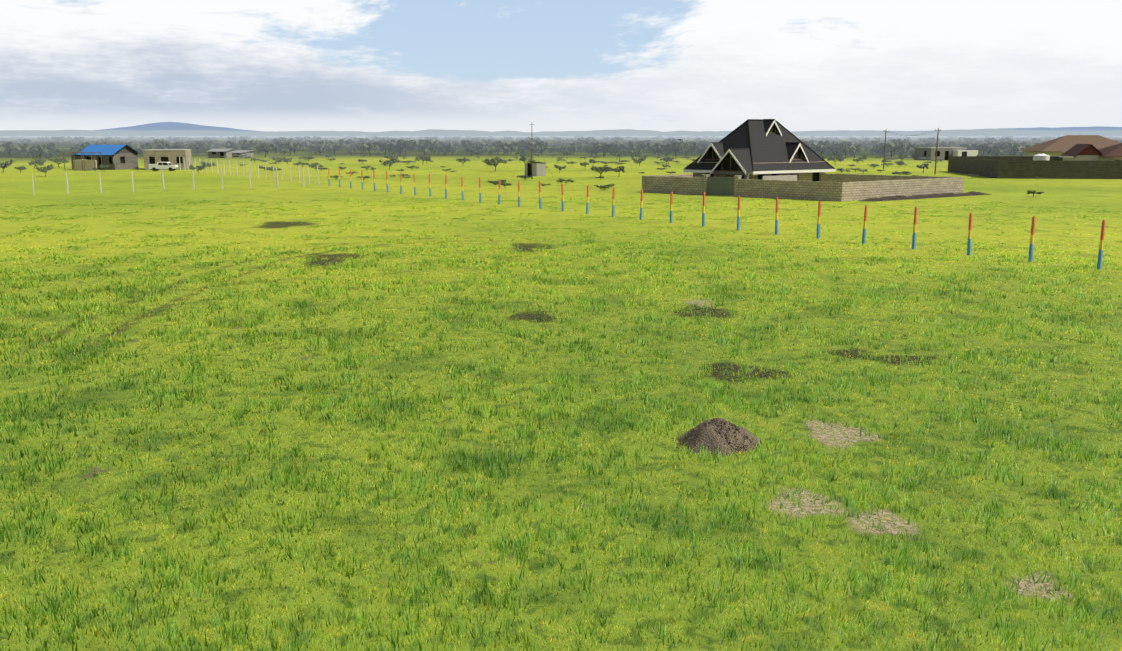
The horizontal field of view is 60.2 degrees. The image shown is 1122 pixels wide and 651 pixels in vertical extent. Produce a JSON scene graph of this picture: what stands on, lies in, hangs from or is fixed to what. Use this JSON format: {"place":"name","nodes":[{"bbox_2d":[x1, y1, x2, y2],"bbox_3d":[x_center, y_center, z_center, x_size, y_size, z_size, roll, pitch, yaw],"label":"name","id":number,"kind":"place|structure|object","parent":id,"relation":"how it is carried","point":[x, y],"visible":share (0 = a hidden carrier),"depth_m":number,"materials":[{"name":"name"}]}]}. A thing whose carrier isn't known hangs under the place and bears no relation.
{"place":"outdoors","nodes":[
{"label":"outdoors","id":0,"kind":"place"},
{"bbox_2d":[71,145,140,170],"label":"house","id":1,"kind":"structure","parent":0,"point":[117,157],"depth_m":159.96,"materials":[{"name":"grey stone"}]},
{"bbox_2d":[143,149,191,169],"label":"unfinished stone building","id":2,"kind":"structure","parent":0,"point":[155,156],"depth_m":159.82,"materials":[{"name":"stone"}]},
{"bbox_2d":[206,149,231,157],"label":"building","id":3,"kind":"structure","parent":0,"point":[215,153],"depth_m":243.88,"materials":[{"name":"metal"}]},
{"bbox_2d":[45,238,430,338],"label":"dirt track","id":4,"kind":"structure","parent":0,"point":[163,307],"depth_m":32.21,"materials":[{"name":"brown soil"}]},
{"bbox_2d":[232,150,253,156],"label":"building","id":5,"kind":"structure","parent":0,"point":[240,152],"depth_m":253.77,"materials":[{"name":"metal"}]},
{"bbox_2d":[0,136,1121,650],"bbox_3d":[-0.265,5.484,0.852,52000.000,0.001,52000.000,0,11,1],"label":"ground","id":6,"kind":"structure","parent":0,"point":[52,186],"depth_m":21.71,"materials":[{"name":"green plant"}]},
{"bbox_2d":[0,160,13,171],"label":"tree","id":7,"kind":"object","parent":6,"relation":"on","point":[3,165],"visible":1,"depth_m":148.16,"materials":[{"name":"green plant"}]},
{"bbox_2d":[0,143,24,155],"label":"tree","id":8,"kind":"object","parent":6,"relation":"on","point":[8,146],"visible":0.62,"depth_m":261.65,"materials":[{"name":"green plant"}]},
{"bbox_2d":[18,145,43,156],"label":"tree","id":9,"kind":"object","parent":6,"relation":"on","point":[36,151],"visible":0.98,"depth_m":235.99,"materials":[{"name":"green plant"}]},
{"bbox_2d":[19,144,47,156],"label":"tree","id":10,"kind":"object","parent":6,"relation":"on","point":[22,150],"visible":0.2,"depth_m":249.08,"materials":[{"name":"green plant"}]},
{"bbox_2d":[28,159,45,165],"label":"tree","id":11,"kind":"object","parent":6,"relation":"on","point":[39,162],"visible":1,"depth_m":166.01,"materials":[{"name":"green plant"}]},
{"bbox_2d":[34,164,54,175],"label":"tree","id":12,"kind":"object","parent":6,"relation":"on","point":[45,169],"visible":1,"depth_m":133.13,"materials":[{"name":"green plant"}]},
{"bbox_2d":[42,147,63,157],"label":"tree","id":13,"kind":"object","parent":6,"relation":"on","point":[60,150],"visible":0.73,"depth_m":237.54,"materials":[{"name":"green plant"}]},
{"bbox_2d":[50,158,67,167],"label":"tree","id":14,"kind":"object","parent":6,"relation":"on","point":[59,160],"visible":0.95,"depth_m":167.77,"materials":[{"name":"green plant"}]},
{"bbox_2d":[69,144,86,151],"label":"tree","id":15,"kind":"object","parent":6,"relation":"on","point":[81,146],"visible":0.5,"depth_m":272.33,"materials":[{"name":"green plant"}]},
{"bbox_2d":[63,152,102,170],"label":"porch frame","id":16,"kind":"object","parent":6,"relation":"on","point":[81,158],"visible":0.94,"depth_m":154.35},
{"bbox_2d":[136,144,146,151],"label":"tree","id":17,"kind":"object","parent":6,"relation":"on","point":[140,147],"visible":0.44,"depth_m":277.97,"materials":[{"name":"green plant"}]},
{"bbox_2d":[146,141,169,148],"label":"tree","id":18,"kind":"object","parent":6,"relation":"on","point":[159,145],"visible":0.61,"depth_m":262.71,"materials":[{"name":"green plant"}]},
{"bbox_2d":[148,162,178,170],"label":"white pickup truck","id":19,"kind":"object","parent":6,"relation":"on","point":[162,165],"visible":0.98,"depth_m":153.42,"materials":[{"name":"paint"}]},
{"bbox_2d":[188,142,205,149],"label":"tree","id":20,"kind":"object","parent":6,"relation":"on","point":[198,145],"visible":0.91,"depth_m":319.81,"materials":[{"name":"green plant"}]},
{"bbox_2d":[189,164,206,170],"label":"tree","id":21,"kind":"object","parent":6,"relation":"on","point":[199,167],"visible":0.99,"depth_m":145.08,"materials":[{"name":"green plant"}]},
{"bbox_2d":[225,140,235,148],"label":"tree","id":22,"kind":"object","parent":6,"relation":"on","point":[228,143],"visible":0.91,"depth_m":314.42,"materials":[{"name":"green plant"}]},
{"bbox_2d":[233,139,254,148],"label":"tree","id":23,"kind":"object","parent":6,"relation":"on","point":[248,145],"visible":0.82,"depth_m":322.05,"materials":[{"name":"green plant"}]},
{"bbox_2d":[256,143,275,156],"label":"tree","id":24,"kind":"object","parent":6,"relation":"on","point":[263,147],"visible":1,"depth_m":248.10,"materials":[{"name":"green plant"}]},
{"bbox_2d":[279,142,300,154],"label":"tree","id":25,"kind":"object","parent":6,"relation":"on","point":[289,146],"visible":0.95,"depth_m":275.00,"materials":[{"name":"green plant"}]},
{"bbox_2d":[308,144,325,154],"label":"tree","id":26,"kind":"object","parent":6,"relation":"on","point":[313,146],"visible":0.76,"depth_m":281.31,"materials":[{"name":"green plant"}]},
{"bbox_2d":[327,144,341,153],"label":"tree","id":27,"kind":"object","parent":6,"relation":"on","point":[331,147],"visible":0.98,"depth_m":292.45,"materials":[{"name":"green plant"}]},
{"bbox_2d":[337,139,351,144],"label":"tree","id":28,"kind":"object","parent":6,"relation":"on","point":[348,141],"visible":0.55,"depth_m":378.59,"materials":[{"name":"green plant"}]},
{"bbox_2d":[359,142,378,155],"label":"tree","id":29,"kind":"object","parent":6,"relation":"on","point":[368,145],"visible":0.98,"depth_m":264.35,"materials":[{"name":"green plant"}]},
{"bbox_2d":[374,141,391,153],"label":"tree","id":30,"kind":"object","parent":6,"relation":"on","point":[386,144],"visible":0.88,"depth_m":286.66,"materials":[{"name":"green plant"}]},
{"bbox_2d":[379,158,399,168],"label":"tree","id":31,"kind":"object","parent":6,"relation":"on","point":[390,162],"visible":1,"depth_m":160.46,"materials":[{"name":"green plant"}]},
{"bbox_2d":[388,144,399,152],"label":"tree","id":32,"kind":"object","parent":6,"relation":"on","point":[392,148],"visible":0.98,"depth_m":270.95,"materials":[{"name":"green plant"}]},
{"bbox_2d":[392,140,412,154],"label":"tree","id":33,"kind":"object","parent":6,"relation":"on","point":[407,144],"visible":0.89,"depth_m":274.04,"materials":[{"name":"green plant"}]},
{"bbox_2d":[395,140,418,153],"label":"tree","id":34,"kind":"object","parent":6,"relation":"on","point":[416,142],"visible":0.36,"depth_m":284.64,"materials":[{"name":"green plant"}]},
{"bbox_2d":[409,139,429,150],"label":"tree","id":35,"kind":"object","parent":6,"relation":"on","point":[422,141],"visible":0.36,"depth_m":323.56,"materials":[{"name":"green plant"}]},
{"bbox_2d":[418,146,433,154],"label":"tree","id":36,"kind":"object","parent":6,"relation":"on","point":[424,149],"visible":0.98,"depth_m":250.06,"materials":[{"name":"green plant"}]},
{"bbox_2d":[426,140,440,150],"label":"tree","id":37,"kind":"object","parent":6,"relation":"on","point":[435,142],"visible":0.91,"depth_m":310.69,"materials":[{"name":"green plant"}]},
{"bbox_2d":[438,145,449,152],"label":"tree","id":38,"kind":"object","parent":6,"relation":"on","point":[442,149],"visible":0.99,"depth_m":267.68,"materials":[{"name":"green plant"}]},
{"bbox_2d":[461,140,473,147],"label":"tree","id":39,"kind":"object","parent":6,"relation":"on","point":[465,143],"visible":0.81,"depth_m":321.28,"materials":[{"name":"green plant"}]},
{"bbox_2d":[466,146,480,155],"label":"tree","id":40,"kind":"object","parent":6,"relation":"on","point":[469,149],"visible":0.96,"depth_m":271.38,"materials":[{"name":"green plant"}]},
{"bbox_2d":[473,142,488,149],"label":"tree","id":41,"kind":"object","parent":6,"relation":"on","point":[486,146],"visible":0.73,"depth_m":313.58,"materials":[{"name":"green plant"}]},
{"bbox_2d":[484,157,506,170],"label":"tree","id":42,"kind":"object","parent":6,"relation":"on","point":[496,161],"visible":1,"depth_m":151.69,"materials":[{"name":"green plant"}]},
{"bbox_2d":[491,141,518,154],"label":"tree","id":43,"kind":"object","parent":6,"relation":"on","point":[508,148],"visible":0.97,"depth_m":277.61,"materials":[{"name":"green plant"}]},
{"bbox_2d":[518,181,519,206],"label":"fence post","id":44,"kind":"object","parent":6,"relation":"on","point":[518,194],"visible":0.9,"depth_m":76.76,"materials":[{"name":"multicoloured paint"}]},
{"bbox_2d":[515,150,529,154],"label":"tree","id":45,"kind":"object","parent":6,"relation":"on","point":[520,152],"visible":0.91,"depth_m":220.72,"materials":[{"name":"green plant"}]},
{"bbox_2d":[514,154,534,163],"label":"tree","id":46,"kind":"object","parent":6,"relation":"on","point":[523,157],"visible":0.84,"depth_m":183.37,"materials":[{"name":"green plant"}]},
{"bbox_2d":[515,140,541,155],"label":"tree","id":47,"kind":"object","parent":6,"relation":"on","point":[531,144],"visible":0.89,"depth_m":272.00,"materials":[{"name":"green plant"}]},
{"bbox_2d":[525,161,545,175],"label":"shed","id":48,"kind":"structure","parent":6,"relation":"on","point":[539,168],"depth_m":135.13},
{"bbox_2d":[539,181,541,208],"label":"fence post","id":49,"kind":"object","parent":6,"relation":"on","point":[540,206],"visible":0.9,"depth_m":74.35,"materials":[{"name":"multicoloured paint"}]},
{"bbox_2d":[535,142,554,153],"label":"tree","id":50,"kind":"object","parent":6,"relation":"on","point":[549,151],"visible":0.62,"depth_m":276.24,"materials":[{"name":"green plant"}]},
{"bbox_2d":[561,184,563,210],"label":"marker post","id":51,"kind":"object","parent":6,"relation":"on","point":[562,197],"visible":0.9,"depth_m":71.95,"materials":[{"name":"multicoloured paint"}]},
{"bbox_2d":[565,143,583,153],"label":"tree","id":52,"kind":"object","parent":6,"relation":"on","point":[571,146],"visible":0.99,"depth_m":291.04,"materials":[{"name":"green plant"}]},
{"bbox_2d":[577,138,593,144],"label":"tree","id":53,"kind":"object","parent":6,"relation":"on","point":[586,142],"visible":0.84,"depth_m":456.74,"materials":[{"name":"green plant"}]},
{"bbox_2d":[586,185,588,213],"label":"marker post","id":54,"kind":"object","parent":6,"relation":"on","point":[587,206],"visible":0.9,"depth_m":69.62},
{"bbox_2d":[589,145,599,153],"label":"tree","id":55,"kind":"object","parent":6,"relation":"on","point":[593,149],"visible":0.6,"depth_m":255.10,"materials":[{"name":"green plant"}]},
{"bbox_2d":[254,221,934,380],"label":"bare soil patches","id":56,"kind":"object","parent":6,"relation":"on","point":[336,260],"visible":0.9,"depth_m":29.87,"materials":[{"name":"brown soil"}]},
{"bbox_2d":[590,165,611,175],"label":"tree","id":57,"kind":"object","parent":6,"relation":"on","point":[605,168],"visible":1,"depth_m":128.53,"materials":[{"name":"green plant"}]},
{"bbox_2d":[596,144,612,156],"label":"tree","id":58,"kind":"object","parent":6,"relation":"on","point":[605,148],"visible":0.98,"depth_m":249.47,"materials":[{"name":"green plant"}]},
{"bbox_2d":[612,187,614,216],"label":"marker post","id":59,"kind":"object","parent":6,"relation":"on","point":[613,204],"visible":0.9,"depth_m":67.22,"materials":[{"name":"multicoloured paint"}]},
{"bbox_2d":[612,166,624,172],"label":"tree","id":60,"kind":"object","parent":6,"relation":"on","point":[621,168],"visible":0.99,"depth_m":131.49,"materials":[{"name":"green plant"}]},
{"bbox_2d":[624,148,641,156],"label":"tree","id":61,"kind":"object","parent":6,"relation":"on","point":[637,153],"visible":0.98,"depth_m":219.51,"materials":[{"name":"green plant"}]},
{"bbox_2d":[629,141,649,150],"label":"tree","id":62,"kind":"object","parent":6,"relation":"on","point":[642,144],"visible":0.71,"depth_m":295.52,"materials":[{"name":"green plant"}]},
{"bbox_2d":[632,156,646,165],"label":"tree","id":63,"kind":"object","parent":6,"relation":"on","point":[639,160],"visible":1,"depth_m":177.53,"materials":[{"name":"green plant"}]},
{"bbox_2d":[640,189,642,219],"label":"marker post","id":64,"kind":"object","parent":6,"relation":"on","point":[641,205],"visible":0.9,"depth_m":64.78,"materials":[{"name":"multicoloured paint"}]},
{"bbox_2d":[649,144,665,153],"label":"tree","id":65,"kind":"object","parent":6,"relation":"on","point":[654,149],"visible":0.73,"depth_m":261.23,"materials":[{"name":"green plant"}]},
{"bbox_2d":[670,192,672,222],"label":"marker post","id":66,"kind":"object","parent":6,"relation":"on","point":[671,201],"visible":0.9,"depth_m":62.32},
{"bbox_2d":[664,142,690,156],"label":"tree","id":67,"kind":"object","parent":6,"relation":"on","point":[674,146],"visible":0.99,"depth_m":248.77,"materials":[{"name":"green plant"}]},
{"bbox_2d":[674,141,698,155],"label":"tree","id":68,"kind":"object","parent":6,"relation":"on","point":[694,145],"visible":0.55,"depth_m":272.48,"materials":[{"name":"green plant"}]},
{"bbox_2d":[702,192,704,226],"bbox_3d":[8.849,-7.082,60.046,0.135,2.366,0.135,-6,11,-39],"label":"marker post","id":69,"kind":"object","parent":6,"relation":"on","point":[703,216],"visible":0.9,"depth_m":60.01,"materials":[{"name":"multicoloured paint"}]},
{"bbox_2d":[672,418,761,456],"bbox_3d":[2.888,1.942,17.733,1.665,0.493,1.602,0,11,1],"label":"gravel mound","id":70,"kind":"object","parent":6,"relation":"on","point":[713,434],"visible":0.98,"depth_m":17.45,"materials":[{"name":"grey gravel"}]},
{"bbox_2d":[737,196,739,229],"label":"marker post","id":71,"kind":"object","parent":6,"relation":"on","point":[738,220],"visible":0.9,"depth_m":57.58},
{"bbox_2d":[775,197,777,233],"bbox_3d":[12.305,-6.128,55.208,0.135,2.353,0.135,-8,12,-35],"label":"marker post","id":72,"kind":"object","parent":6,"relation":"on","point":[776,222],"visible":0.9,"depth_m":55.18,"materials":[{"name":"multicoloured paint"}]},
{"bbox_2d":[642,174,963,201],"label":"compound wall","id":73,"kind":"structure","parent":6,"relation":"on","point":[843,187],"depth_m":88.39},
{"bbox_2d":[707,177,733,195],"bbox_3d":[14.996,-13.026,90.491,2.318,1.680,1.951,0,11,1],"label":"gate","id":74,"kind":"structure","parent":73,"relation":"in","point":[720,185],"depth_m":90.47,"materials":[{"name":"grey metal"}]},
{"bbox_2d":[816,201,820,238],"bbox_3d":[14.051,-5.635,52.766,0.135,2.320,0.135,-8,14,-29],"label":"marker post","id":75,"kind":"object","parent":6,"relation":"on","point":[818,221],"visible":0.9,"depth_m":52.71,"materials":[{"name":"multicoloured paint"}]},
{"bbox_2d":[811,145,829,153],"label":"tree","id":76,"kind":"object","parent":6,"relation":"on","point":[823,149],"visible":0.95,"depth_m":245.50,"materials":[{"name":"green plant"}]},
{"bbox_2d":[819,140,837,146],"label":"tree","id":77,"kind":"object","parent":6,"relation":"on","point":[826,142],"visible":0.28,"depth_m":307.68,"materials":[{"name":"green plant"}]},
{"bbox_2d":[826,155,844,161],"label":"tree","id":78,"kind":"object","parent":6,"relation":"on","point":[840,158],"visible":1,"depth_m":188.24,"materials":[{"name":"green plant"}]},
{"bbox_2d":[833,145,856,157],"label":"tree","id":79,"kind":"object","parent":6,"relation":"on","point":[845,149],"visible":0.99,"depth_m":239.41,"materials":[{"name":"green plant"}]},
{"bbox_2d":[847,144,862,157],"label":"tree","id":80,"kind":"object","parent":6,"relation":"on","point":[859,149],"visible":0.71,"depth_m":246.67,"materials":[{"name":"green plant"}]},
{"bbox_2d":[862,205,867,243],"bbox_3d":[15.798,-5.131,50.355,0.135,2.244,0.135,-9,16,-35],"label":"marker post","id":81,"kind":"object","parent":6,"relation":"on","point":[864,227],"visible":0.89,"depth_m":50.31,"materials":[{"name":"multicoloured wood"}]},
{"bbox_2d":[870,147,883,154],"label":"tree","id":82,"kind":"object","parent":6,"relation":"on","point":[876,151],"visible":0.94,"depth_m":246.81,"materials":[{"name":"green plant"}]},
{"bbox_2d":[687,299,1071,602],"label":"gravel patches","id":83,"kind":"object","parent":6,"relation":"on","point":[848,435],"visible":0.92,"depth_m":14.65,"materials":[{"name":"beige gravel"}]},
{"bbox_2d":[880,143,906,157],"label":"tree","id":84,"kind":"object","parent":6,"relation":"on","point":[889,147],"visible":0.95,"depth_m":241.96,"materials":[{"name":"green plant"}]},
{"bbox_2d":[890,139,908,143],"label":"tree","id":85,"kind":"object","parent":6,"relation":"on","point":[899,140],"visible":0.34,"depth_m":373.16,"materials":[{"name":"green plant"}]},
{"bbox_2d":[912,207,917,248],"bbox_3d":[17.543,-4.714,48.019,0.135,2.348,0.135,-6,11,-37],"label":"marker post","id":86,"kind":"object","parent":6,"relation":"on","point":[914,231],"visible":0.9,"depth_m":47.98,"materials":[{"name":"multicoloured wood"}]},
{"bbox_2d":[916,163,928,171],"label":"tree","id":87,"kind":"object","parent":6,"relation":"on","point":[923,166],"visible":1,"depth_m":146.29,"materials":[{"name":"green plant"}]},
{"bbox_2d":[858,191,991,201],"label":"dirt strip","id":88,"kind":"object","parent":6,"relation":"on","point":[903,197],"visible":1,"depth_m":87.16,"materials":[{"name":"brown soil"}]},
{"bbox_2d":[934,128,940,173],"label":"utility pole","id":89,"kind":"object","parent":6,"relation":"on","point":[938,130],"visible":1,"depth_m":139.77,"materials":[{"name":"wood"}]},
{"bbox_2d":[967,213,971,254],"bbox_3d":[19.243,-4.193,45.580,0.135,2.240,0.135,-10,14,-36],"label":"marker post","id":90,"kind":"object","parent":6,"relation":"on","point":[969,236],"visible":0.9,"depth_m":45.54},
{"bbox_2d":[977,144,998,153],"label":"tree","id":91,"kind":"object","parent":6,"relation":"on","point":[989,147],"visible":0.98,"depth_m":244.05,"materials":[{"name":"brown plant"}]},
{"bbox_2d":[987,141,1010,153],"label":"tree","id":92,"kind":"object","parent":6,"relation":"on","point":[1001,145],"visible":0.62,"depth_m":289.69,"materials":[{"name":"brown plant"}]},
{"bbox_2d":[1008,145,1029,151],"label":"tree","id":93,"kind":"object","parent":6,"relation":"on","point":[1014,148],"visible":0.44,"depth_m":232.72,"materials":[{"name":"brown plant"}]},
{"bbox_2d":[1028,216,1035,261],"bbox_3d":[21.011,-3.744,43.191,0.135,2.290,0.135,-6,11,-30],"label":"marker post","id":94,"kind":"object","parent":6,"relation":"on","point":[1031,247],"visible":0.9,"depth_m":43.15,"materials":[{"name":"multicoloured wood"}]},
{"bbox_2d":[1059,143,1121,160],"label":"neighbour bungalow","id":95,"kind":"object","parent":6,"relation":"on","point":[1083,152],"visible":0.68,"depth_m":131.17,"materials":[{"name":"brown"}]},
{"bbox_2d":[1097,220,1105,268],"bbox_3d":[22.749,-3.284,40.768,0.135,2.329,0.135,-7,13,-31],"label":"marker post","id":96,"kind":"object","parent":6,"relation":"on","point":[1100,258],"visible":0.9,"depth_m":40.72,"materials":[{"name":"multicoloured wood"}]},
{"bbox_2d":[0,129,1121,135],"bbox_3d":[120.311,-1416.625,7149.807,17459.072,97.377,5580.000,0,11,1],"label":"hills","id":97,"kind":"structure","parent":0,"point":[958,132],"depth_m":8630.96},
{"bbox_2d":[0,0,1121,131],"label":"sky","id":98,"kind":"structure","parent":0,"point":[256,65],"materials":[{"name":"white"}]},
{"bbox_2d":[95,122,1121,131],"bbox_3d":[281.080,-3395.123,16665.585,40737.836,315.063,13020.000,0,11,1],"label":"hills","id":99,"kind":"structure","parent":0,"point":[166,126],"depth_m":19576.31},
{"bbox_2d":[693,161,824,181],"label":"house walls","id":100,"kind":"structure","parent":0,"point":[816,176],"depth_m":94.00,"materials":[{"name":"white paint"}]},
{"bbox_2d":[683,119,834,178],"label":"house roof","id":101,"kind":"structure","parent":100,"relation":"on","point":[742,148],"depth_m":94.07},
{"bbox_2d":[914,147,977,159],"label":"grey building","id":102,"kind":"structure","parent":0,"point":[944,153],"depth_m":220.17,"materials":[{"name":"concrete"}]},
{"bbox_2d":[948,156,1121,178],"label":"perimeter wall","id":103,"kind":"structure","parent":0,"point":[1019,167],"depth_m":126.45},
{"bbox_2d":[1033,153,1049,159],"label":"water tank on stand","id":104,"kind":"object","parent":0,"point":[1041,156],"visible":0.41,"depth_m":128.96,"materials":[{"name":"white paint"}]},
{"bbox_2d":[1020,135,1120,156],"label":"tan roof house","id":105,"kind":"structure","parent":0,"point":[1059,146],"depth_m":158.93,"materials":[{"name":"beige paint"}]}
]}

